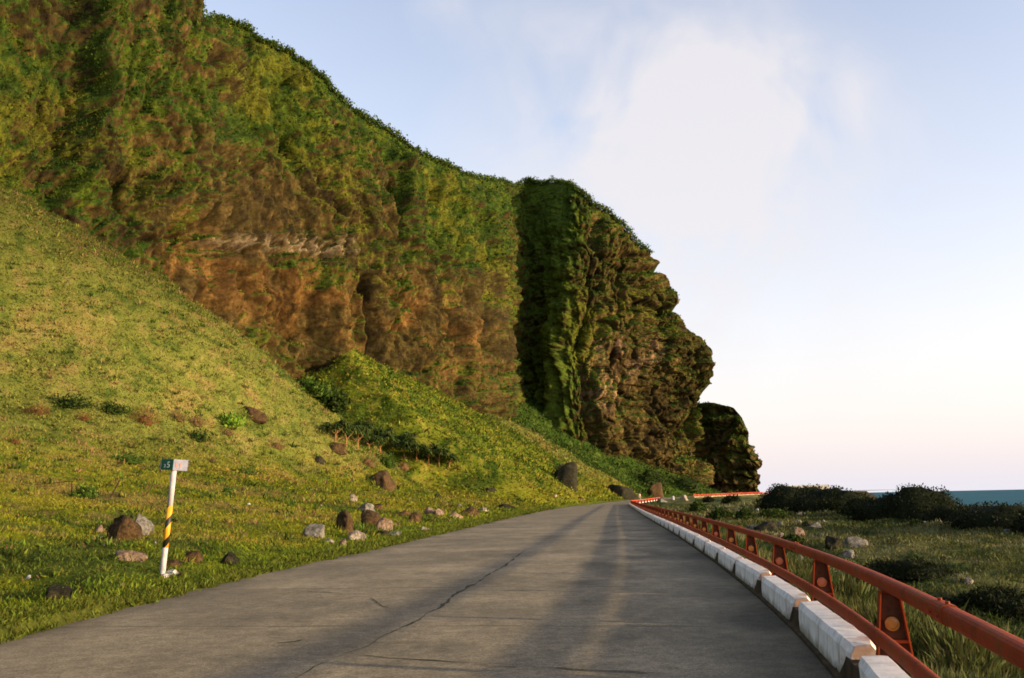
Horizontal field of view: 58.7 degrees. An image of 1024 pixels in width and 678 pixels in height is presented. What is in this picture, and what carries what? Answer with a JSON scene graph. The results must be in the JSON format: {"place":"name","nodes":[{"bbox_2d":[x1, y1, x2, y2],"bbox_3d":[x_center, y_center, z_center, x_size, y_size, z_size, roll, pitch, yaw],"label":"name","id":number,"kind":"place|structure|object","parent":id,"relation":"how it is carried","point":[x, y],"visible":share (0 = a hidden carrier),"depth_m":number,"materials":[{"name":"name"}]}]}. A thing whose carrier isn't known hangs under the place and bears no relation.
{"place":"outdoors","nodes":[
{"label":"outdoors","id":0,"kind":"place"},
{"bbox_2d":[0,0,762,494],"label":"cliff","id":1,"kind":"structure","parent":0,"point":[292,304],"depth_m":204.93,"materials":[{"name":"plant"}]},
{"bbox_2d":[0,0,762,493],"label":"cliff vegetation","id":2,"kind":"object","parent":1,"relation":"on","point":[322,74],"visible":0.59,"depth_m":208.72,"materials":[{"name":"green plant"}]},
{"bbox_2d":[0,489,900,677],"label":"road","id":3,"kind":"structure","parent":0,"point":[636,591],"depth_m":10.79,"materials":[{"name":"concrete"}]},
{"bbox_2d":[295,550,524,677],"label":"road crack","id":4,"kind":"object","parent":3,"relation":"on","point":[457,592],"visible":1,"depth_m":12.58,"materials":[{"name":"asphalt"}]},
{"bbox_2d":[367,655,668,673],"bbox_3d":[-0.075,2.779,7.784,3.209,0.001,0.085,-6,-11,24],"label":"road crack","id":5,"kind":"object","parent":3,"relation":"on","point":[517,664],"visible":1,"depth_m":7.63,"materials":[{"name":"asphalt"}]},
{"bbox_2d":[629,501,859,677],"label":"kerb footing","id":6,"kind":"object","parent":3,"relation":"on","point":[850,668],"visible":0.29,"depth_m":9.55,"materials":[{"name":"concrete"}]},
{"bbox_2d":[674,525,683,534],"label":"kerb block","id":7,"kind":"structure","parent":6,"relation":"on","point":[677,529],"depth_m":33.20,"materials":[{"name":"white paint"}]},
{"bbox_2d":[680,528,689,538],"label":"kerb block","id":8,"kind":"structure","parent":6,"relation":"on","point":[683,531],"depth_m":29.97,"materials":[{"name":"white paint"}]},
{"bbox_2d":[686,531,699,543],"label":"kerb block","id":9,"kind":"structure","parent":6,"relation":"on","point":[690,536],"depth_m":26.83,"materials":[{"name":"white paint"}]},
{"bbox_2d":[695,535,709,550],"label":"kerb block","id":10,"kind":"structure","parent":6,"relation":"on","point":[701,540],"depth_m":23.49,"materials":[{"name":"white paint"}]},
{"bbox_2d":[705,541,725,558],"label":"kerb block","id":11,"kind":"structure","parent":6,"relation":"on","point":[712,548],"depth_m":20.41,"materials":[{"name":"white paint"}]},
{"bbox_2d":[718,549,743,571],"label":"kerb block","id":12,"kind":"structure","parent":6,"relation":"on","point":[727,558],"depth_m":17.24,"materials":[{"name":"white paint"}]},
{"bbox_2d":[736,559,770,588],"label":"kerb block","id":13,"kind":"structure","parent":6,"relation":"on","point":[749,572],"depth_m":14.01,"materials":[{"name":"white paint"}]},
{"bbox_2d":[762,575,810,618],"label":"kerb block","id":14,"kind":"structure","parent":6,"relation":"on","point":[781,596],"depth_m":10.77,"materials":[{"name":"white paint"}]},
{"bbox_2d":[798,601,875,671],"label":"kerb block","id":15,"kind":"structure","parent":6,"relation":"on","point":[833,638],"depth_m":7.55,"materials":[{"name":"white paint"}]},
{"bbox_2d":[859,655,909,677],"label":"kerb block","id":16,"kind":"structure","parent":6,"relation":"on","point":[876,666],"depth_m":5.87,"materials":[{"name":"white paint"}]},
{"bbox_2d":[0,184,1023,677],"bbox_3d":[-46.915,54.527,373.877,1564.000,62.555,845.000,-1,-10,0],"label":"ground","id":17,"kind":"structure","parent":0,"point":[188,380],"depth_m":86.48,"materials":[{"name":"plant"}]},
{"bbox_2d":[23,404,51,414],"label":"dry bush","id":18,"kind":"object","parent":17,"relation":"on","point":[36,410],"visible":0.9,"depth_m":72.17,"materials":[{"name":"brown plant"}]},
{"bbox_2d":[44,585,73,599],"bbox_3d":[-7.055,3.992,14.119,0.453,0.359,0.418,6,-12,-36],"label":"boulder","id":19,"kind":"object","parent":17,"relation":"on","point":[56,590],"visible":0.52,"depth_m":14.01,"materials":[{"name":"stone"}]},
{"bbox_2d":[43,393,98,408],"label":"shrub","id":20,"kind":"object","parent":17,"relation":"on","point":[72,403],"visible":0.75,"depth_m":75.36,"materials":[{"name":"green plant"}]},
{"bbox_2d":[65,484,99,498],"bbox_3d":[-18.578,6.590,39.354,1.463,0.798,1.204,3,-11,-21],"label":"shrub","id":21,"kind":"object","parent":17,"relation":"on","point":[86,492],"visible":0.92,"depth_m":39.19,"materials":[{"name":"green plant"}]},
{"bbox_2d":[75,412,91,421],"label":"dry bush","id":22,"kind":"object","parent":17,"relation":"on","point":[85,417],"visible":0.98,"depth_m":74.03,"materials":[{"name":"brown plant"}]},
{"bbox_2d":[94,401,131,414],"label":"shrub","id":23,"kind":"object","parent":17,"relation":"on","point":[113,410],"visible":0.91,"depth_m":76.94,"materials":[{"name":"green plant"}]},
{"bbox_2d":[106,515,143,539],"bbox_3d":[-9.484,4.792,22.326,0.850,0.957,0.850,1,-9,19],"label":"boulder","id":24,"kind":"object","parent":17,"relation":"on","point":[123,526],"visible":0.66,"depth_m":22.06,"materials":[{"name":"stone"}]},
{"bbox_2d":[107,450,150,463],"bbox_3d":[-26.843,8.282,63.545,3.547,1.070,2.502,-1,-10,0],"label":"shrub","id":25,"kind":"object","parent":17,"relation":"on","point":[131,459],"visible":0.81,"depth_m":63.05,"materials":[{"name":"green plant"}]},
{"bbox_2d":[115,550,147,561],"bbox_3d":[-7.558,4.356,18.043,0.700,0.352,0.372,0,-10,-9],"label":"boulder","id":26,"kind":"object","parent":17,"relation":"on","point":[126,554],"visible":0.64,"depth_m":17.92,"materials":[{"name":"stone"}]},
{"bbox_2d":[134,514,153,535],"bbox_3d":[-11.086,5.661,27.094,0.821,0.923,0.821,-2,-10,17],"label":"boulder","id":27,"kind":"object","parent":17,"relation":"on","point":[145,523],"visible":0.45,"depth_m":26.91,"materials":[{"name":"grey stone"}]},
{"bbox_2d":[128,406,161,424],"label":"dry bush","id":28,"kind":"object","parent":17,"relation":"on","point":[145,419],"visible":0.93,"depth_m":77.83,"materials":[{"name":"brown plant"}]},
{"bbox_2d":[166,559,181,567],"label":"stone","id":29,"kind":"object","parent":17,"relation":"on","point":[174,562],"visible":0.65,"depth_m":18.06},
{"bbox_2d":[160,459,188,573],"bbox_3d":[-6.497,3.430,17.360,0.520,2.288,0.204,1,-10,-12],"label":"kilometre post","id":30,"kind":"object","parent":17,"relation":"on","point":[173,465],"visible":0.99,"depth_m":17.39,"materials":[{"name":"metal"}]},
{"bbox_2d":[169,407,188,421],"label":"dry bush","id":31,"kind":"object","parent":17,"relation":"on","point":[180,419],"visible":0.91,"depth_m":82.02,"materials":[{"name":"brown plant"}]},
{"bbox_2d":[186,550,203,562],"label":"stone","id":32,"kind":"object","parent":17,"relation":"on","point":[197,555],"visible":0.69,"depth_m":18.79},
{"bbox_2d":[187,412,208,426],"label":"dry bush","id":33,"kind":"object","parent":17,"relation":"on","point":[196,422],"visible":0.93,"depth_m":83.93,"materials":[{"name":"brown plant"}]},
{"bbox_2d":[187,428,212,441],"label":"shrub","id":34,"kind":"object","parent":17,"relation":"on","point":[197,437],"visible":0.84,"depth_m":80.55,"materials":[{"name":"green plant"}]},
{"bbox_2d":[221,483,233,494],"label":"shrub","id":35,"kind":"object","parent":17,"relation":"on","point":[227,490],"visible":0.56,"depth_m":57.69,"materials":[{"name":"green plant"}]},
{"bbox_2d":[217,426,239,435],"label":"dry bush","id":36,"kind":"object","parent":17,"relation":"on","point":[227,431],"visible":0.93,"depth_m":86.27,"materials":[{"name":"brown plant"}]},
{"bbox_2d":[220,552,240,564],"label":"stone","id":37,"kind":"object","parent":17,"relation":"on","point":[229,556],"visible":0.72,"depth_m":19.30,"materials":[{"name":"stone"}]},
{"bbox_2d":[219,411,245,428],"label":"shrub","id":38,"kind":"object","parent":17,"relation":"on","point":[230,421],"visible":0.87,"depth_m":87.64,"materials":[{"name":"green plant"}]},
{"bbox_2d":[230,464,262,474],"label":"shrub","id":39,"kind":"object","parent":17,"relation":"on","point":[248,471],"visible":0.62,"depth_m":76.15,"materials":[{"name":"green plant"}]},
{"bbox_2d":[244,406,267,423],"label":"boulder","id":40,"kind":"object","parent":17,"relation":"on","point":[260,417],"visible":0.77,"depth_m":91.95,"materials":[{"name":"stone"}]},
{"bbox_2d":[269,436,286,449],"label":"dry bush","id":41,"kind":"object","parent":17,"relation":"on","point":[277,445],"visible":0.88,"depth_m":90.13,"materials":[{"name":"brown plant"}]},
{"bbox_2d":[303,523,324,538],"bbox_3d":[-6.369,6.285,29.354,0.692,0.655,0.692,-1,-10,-4],"label":"stone","id":42,"kind":"object","parent":17,"relation":"on","point":[315,530],"visible":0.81,"depth_m":29.15,"materials":[{"name":"stone"}]},
{"bbox_2d":[296,376,334,398],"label":"shrub","id":43,"kind":"object","parent":17,"relation":"on","point":[315,388],"visible":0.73,"depth_m":112.95,"materials":[{"name":"green plant"}]},
{"bbox_2d":[315,456,325,464],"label":"stone","id":44,"kind":"object","parent":17,"relation":"on","point":[320,459],"visible":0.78,"depth_m":93.23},
{"bbox_2d":[316,382,350,413],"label":"shrub","id":45,"kind":"object","parent":17,"relation":"on","point":[336,403],"visible":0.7,"depth_m":114.50,"materials":[{"name":"green plant"}]},
{"bbox_2d":[319,419,351,441],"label":"screwpine","id":46,"kind":"object","parent":17,"relation":"on","point":[336,425],"visible":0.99,"depth_m":99.90,"materials":[{"name":"green plant"}]},
{"bbox_2d":[328,442,346,454],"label":"boulder","id":47,"kind":"object","parent":17,"relation":"on","point":[338,448],"visible":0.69,"depth_m":97.71,"materials":[{"name":"stone"}]},
{"bbox_2d":[336,510,353,532],"bbox_3d":[-5.854,6.558,31.731,0.643,1.180,0.600,-2,-10,7],"label":"stone","id":48,"kind":"object","parent":17,"relation":"on","point":[344,519],"visible":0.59,"depth_m":31.58,"materials":[{"name":"stone"}]},
{"bbox_2d":[332,425,360,445],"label":"screwpine","id":49,"kind":"object","parent":17,"relation":"on","point":[355,429],"visible":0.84,"depth_m":101.72,"materials":[{"name":"green plant"}]},
{"bbox_2d":[347,530,366,541],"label":"stone","id":50,"kind":"object","parent":17,"relation":"on","point":[356,534],"visible":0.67,"depth_m":29.91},
{"bbox_2d":[344,425,372,449],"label":"screwpine","id":51,"kind":"object","parent":17,"relation":"on","point":[364,430],"visible":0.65,"depth_m":106.64,"materials":[{"name":"green plant"}]},
{"bbox_2d":[0,185,722,515],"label":"hillside herbs","id":52,"kind":"object","parent":17,"relation":"on","point":[545,449],"visible":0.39,"depth_m":149.62,"materials":[{"name":"green plant"}]},
{"bbox_2d":[353,420,377,432],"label":"screwpine","id":53,"kind":"object","parent":17,"relation":"on","point":[366,423],"visible":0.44,"depth_m":114.66,"materials":[{"name":"green plant"}]},
{"bbox_2d":[358,503,374,511],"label":"stone","id":54,"kind":"object","parent":17,"relation":"on","point":[366,506],"visible":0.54,"depth_m":53.27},
{"bbox_2d":[358,432,381,451],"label":"screwpine","id":55,"kind":"object","parent":17,"relation":"on","point":[373,439],"visible":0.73,"depth_m":109.45,"materials":[{"name":"green plant"}]},
{"bbox_2d":[360,451,379,466],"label":"dry bush","id":56,"kind":"object","parent":17,"relation":"on","point":[368,462],"visible":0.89,"depth_m":101.45,"materials":[{"name":"brown plant"}]},
{"bbox_2d":[361,509,379,524],"bbox_3d":[-6.130,7.926,39.444,0.877,1.061,1.006,0,-10,-9],"label":"boulder","id":57,"kind":"object","parent":17,"relation":"on","point":[371,517],"visible":0.61,"depth_m":39.11,"materials":[{"name":"stone"}]},
{"bbox_2d":[363,431,397,454],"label":"screwpine","id":58,"kind":"object","parent":17,"relation":"on","point":[386,436],"visible":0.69,"depth_m":111.88,"materials":[{"name":"green plant"}]},
{"bbox_2d":[369,470,395,492],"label":"boulder","id":59,"kind":"object","parent":17,"relation":"on","point":[382,478],"visible":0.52,"depth_m":96.79,"materials":[{"name":"stone"}]},
{"bbox_2d":[371,427,396,435],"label":"screwpine","id":60,"kind":"object","parent":17,"relation":"on","point":[379,430],"visible":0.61,"depth_m":150.12,"materials":[{"name":"green plant"}]},
{"bbox_2d":[376,517,392,530],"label":"stone","id":61,"kind":"object","parent":17,"relation":"on","point":[382,522],"visible":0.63,"depth_m":35.39,"materials":[{"name":"stone"}]},
{"bbox_2d":[376,452,401,468],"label":"shrub","id":62,"kind":"object","parent":17,"relation":"on","point":[388,462],"visible":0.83,"depth_m":109.33,"materials":[{"name":"green plant"}]},
{"bbox_2d":[395,456,413,470],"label":"dry bush","id":63,"kind":"object","parent":17,"relation":"on","point":[403,466],"visible":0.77,"depth_m":143.24,"materials":[{"name":"brown plant"}]},
{"bbox_2d":[389,437,420,457],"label":"screwpine","id":64,"kind":"object","parent":17,"relation":"on","point":[404,443],"visible":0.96,"depth_m":146.52,"materials":[{"name":"green plant"}]},
{"bbox_2d":[396,431,419,439],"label":"screwpine","id":65,"kind":"object","parent":17,"relation":"on","point":[406,434],"visible":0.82,"depth_m":149.89,"materials":[{"name":"green plant"}]},
{"bbox_2d":[409,512,421,521],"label":"stone","id":66,"kind":"object","parent":17,"relation":"on","point":[415,516],"visible":0.69,"depth_m":48.60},
{"bbox_2d":[403,443,429,460],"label":"screwpine","id":67,"kind":"object","parent":17,"relation":"on","point":[418,447],"visible":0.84,"depth_m":145.99,"materials":[{"name":"green plant"}]},
{"bbox_2d":[414,443,441,464],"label":"screwpine","id":68,"kind":"object","parent":17,"relation":"on","point":[428,451],"visible":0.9,"depth_m":145.99,"materials":[{"name":"green plant"}]},
{"bbox_2d":[423,448,450,467],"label":"screwpine","id":69,"kind":"object","parent":17,"relation":"on","point":[437,452],"visible":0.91,"depth_m":146.05,"materials":[{"name":"green plant"}]},
{"bbox_2d":[438,453,461,468],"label":"screwpine","id":70,"kind":"object","parent":17,"relation":"on","point":[453,456],"visible":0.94,"depth_m":146.32,"materials":[{"name":"green plant"}]},
{"bbox_2d":[459,506,478,516],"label":"stone","id":71,"kind":"object","parent":17,"relation":"on","point":[470,510],"visible":0.5,"depth_m":60.97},
{"bbox_2d":[495,504,516,508],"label":"boulder","id":72,"kind":"object","parent":17,"relation":"on","point":[503,505],"visible":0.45,"depth_m":94.92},
{"bbox_2d":[556,462,576,491],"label":"boulder","id":73,"kind":"object","parent":17,"relation":"on","point":[566,475],"visible":0.69,"depth_m":178.35,"materials":[{"name":"stone"}]},
{"bbox_2d":[607,484,638,499],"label":"boulder","id":74,"kind":"object","parent":17,"relation":"on","point":[626,492],"visible":0.57,"depth_m":217.20,"materials":[{"name":"stone"}]},
{"bbox_2d":[628,459,677,488],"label":"shrub","id":75,"kind":"object","parent":17,"relation":"on","point":[650,478],"visible":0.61,"depth_m":284.94,"materials":[{"name":"green plant"}]},
{"bbox_2d":[647,482,663,497],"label":"stone","id":76,"kind":"object","parent":17,"relation":"on","point":[655,490],"visible":0.63,"depth_m":274.03,"materials":[{"name":"stone"}]},
{"bbox_2d":[672,451,693,467],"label":"shrub","id":77,"kind":"object","parent":17,"relation":"on","point":[678,461],"visible":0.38,"depth_m":317.71,"materials":[{"name":"green plant"}]},
{"bbox_2d":[667,467,714,492],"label":"shrub","id":78,"kind":"object","parent":17,"relation":"on","point":[687,484],"visible":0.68,"depth_m":300.15,"materials":[{"name":"green plant"}]},
{"bbox_2d":[685,498,707,512],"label":"shrub","id":79,"kind":"object","parent":17,"relation":"on","point":[696,505],"visible":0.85,"depth_m":81.03,"materials":[{"name":"green plant"}]},
{"bbox_2d":[701,496,714,502],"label":"shrub","id":80,"kind":"object","parent":17,"relation":"on","point":[708,499],"visible":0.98,"depth_m":142.66,"materials":[{"name":"green plant"}]},
{"bbox_2d":[705,507,734,519],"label":"shrub","id":81,"kind":"object","parent":17,"relation":"on","point":[716,513],"visible":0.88,"depth_m":66.20,"materials":[{"name":"green plant"}]},
{"bbox_2d":[696,494,759,496],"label":"retaining wall","id":82,"kind":"structure","parent":17,"relation":"on","point":[729,495],"depth_m":294.85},
{"bbox_2d":[693,492,765,495],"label":"guardrail","id":83,"kind":"object","parent":82,"relation":"on","point":[724,494],"visible":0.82,"depth_m":293.59,"materials":[{"name":"metal"}]},
{"bbox_2d":[721,494,741,503],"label":"shrub","id":84,"kind":"object","parent":17,"relation":"on","point":[728,499],"visible":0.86,"depth_m":129.32,"materials":[{"name":"green plant"}]},
{"bbox_2d":[731,508,756,519],"bbox_3d":[16.253,12.280,63.849,1.765,0.962,1.427,-1,-10,0],"label":"shrub","id":85,"kind":"object","parent":17,"relation":"on","point":[743,512],"visible":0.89,"depth_m":63.51,"materials":[{"name":"green plant"}]},
{"bbox_2d":[753,521,778,531],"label":"boulder","id":86,"kind":"object","parent":17,"relation":"on","point":[767,526],"visible":0.59,"depth_m":45.36,"materials":[{"name":"stone"}]},
{"bbox_2d":[758,508,788,518],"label":"shrub","id":87,"kind":"object","parent":17,"relation":"on","point":[777,513],"visible":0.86,"depth_m":65.41,"materials":[{"name":"green plant"}]},
{"bbox_2d":[753,483,820,509],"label":"coastal shrub","id":88,"kind":"object","parent":17,"relation":"on","point":[777,497],"visible":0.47,"depth_m":88.38,"materials":[{"name":"green plant"}]},
{"bbox_2d":[781,533,805,544],"bbox_3d":[11.262,8.141,36.810,1.101,0.661,1.046,7,-13,-39],"label":"shrub","id":89,"kind":"object","parent":17,"relation":"on","point":[791,537],"visible":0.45,"depth_m":36.76,"materials":[{"name":"green plant"}]},
{"bbox_2d":[793,527,804,536],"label":"stone","id":90,"kind":"object","parent":17,"relation":"on","point":[796,530],"visible":0.59,"depth_m":43.44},
{"bbox_2d":[794,484,828,488],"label":"sea wall","id":91,"kind":"structure","parent":17,"relation":"on","point":[825,485],"depth_m":343.44,"materials":[{"name":"grey concrete"}]},
{"bbox_2d":[808,522,821,528],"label":"stone","id":92,"kind":"object","parent":17,"relation":"on","point":[816,525],"visible":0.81,"depth_m":45.35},
{"bbox_2d":[779,485,869,512],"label":"coastal shrub","id":93,"kind":"object","parent":17,"relation":"on","point":[830,498],"visible":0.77,"depth_m":71.28,"materials":[{"name":"green plant"}]},
{"bbox_2d":[630,497,1023,677],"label":"guardrail","id":94,"kind":"object","parent":17,"relation":"on","point":[889,636],"visible":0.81,"depth_m":6.55,"materials":[{"name":"metal"}]},
{"bbox_2d":[825,536,843,548],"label":"stone","id":95,"kind":"object","parent":17,"relation":"on","point":[831,542],"visible":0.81,"depth_m":32.59,"materials":[{"name":"stone"}]},
{"bbox_2d":[840,549,854,558],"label":"stone","id":96,"kind":"object","parent":17,"relation":"on","point":[849,552],"visible":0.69,"depth_m":31.23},
{"bbox_2d":[843,536,868,547],"bbox_3d":[12.427,7.449,33.090,1.011,0.544,0.809,3,-11,-19],"label":"boulder","id":97,"kind":"object","parent":17,"relation":"on","point":[855,541],"visible":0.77,"depth_m":32.88,"materials":[{"name":"grey stone"}]},
{"bbox_2d":[835,493,877,515],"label":"coastal shrub","id":98,"kind":"object","parent":17,"relation":"on","point":[852,501],"visible":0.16,"depth_m":66.29,"materials":[{"name":"green plant"}]},
{"bbox_2d":[845,491,900,521],"bbox_3d":[24.142,10.613,57.523,5.881,2.046,4.678,-1,-10,0],"label":"coastal shrub","id":99,"kind":"object","parent":17,"relation":"on","point":[870,509],"visible":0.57,"depth_m":56.80,"materials":[{"name":"green plant"}]},
{"bbox_2d":[862,556,959,580],"bbox_3d":[10.010,5.805,23.113,2.406,0.677,2.044,-1,-10,0],"label":"shrub","id":100,"kind":"object","parent":17,"relation":"on","point":[909,569],"visible":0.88,"depth_m":22.61,"materials":[{"name":"green plant"}]},
{"bbox_2d":[908,518,923,526],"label":"shrub","id":101,"kind":"object","parent":17,"relation":"on","point":[914,521],"visible":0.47,"depth_m":44.28,"materials":[{"name":"green plant"}]},
{"bbox_2d":[881,483,965,521],"bbox_3d":[25.587,10.272,56.341,5.799,2.845,4.222,-1,-10,0],"label":"coastal shrub","id":102,"kind":"object","parent":17,"relation":"on","point":[915,502],"visible":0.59,"depth_m":55.68,"materials":[{"name":"green plant"}]},
{"bbox_2d":[917,502,987,524],"bbox_3d":[23.677,9.334,48.347,4.708,1.325,3.951,-1,-10,0],"label":"coastal shrub","id":103,"kind":"object","parent":17,"relation":"on","point":[944,512],"visible":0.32,"depth_m":48.06,"materials":[{"name":"green plant"}]},
{"bbox_2d":[935,584,1023,619],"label":"shrub","id":104,"kind":"object","parent":17,"relation":"on","point":[1002,601],"visible":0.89,"depth_m":15.07,"materials":[{"name":"green plant"}]},
{"bbox_2d":[940,500,1023,529],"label":"coastal shrub","id":105,"kind":"object","parent":17,"relation":"on","point":[991,516],"visible":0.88,"depth_m":41.05,"materials":[{"name":"green plant"}]},
{"bbox_2d":[1004,508,1023,534],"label":"coastal shrub","id":106,"kind":"object","parent":17,"relation":"on","point":[1018,523],"visible":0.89,"depth_m":38.18,"materials":[{"name":"green plant"}]},
{"bbox_2d":[203,0,1023,492],"label":"sky","id":107,"kind":"structure","parent":0,"point":[829,194],"materials":[{"name":"blue"}]},
{"bbox_2d":[870,489,1023,506],"bbox_3d":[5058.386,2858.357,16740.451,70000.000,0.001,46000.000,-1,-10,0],"label":"sea","id":108,"kind":"structure","parent":0,"point":[1009,497],"depth_m":1130.46,"materials":[{"name":"liquid"}]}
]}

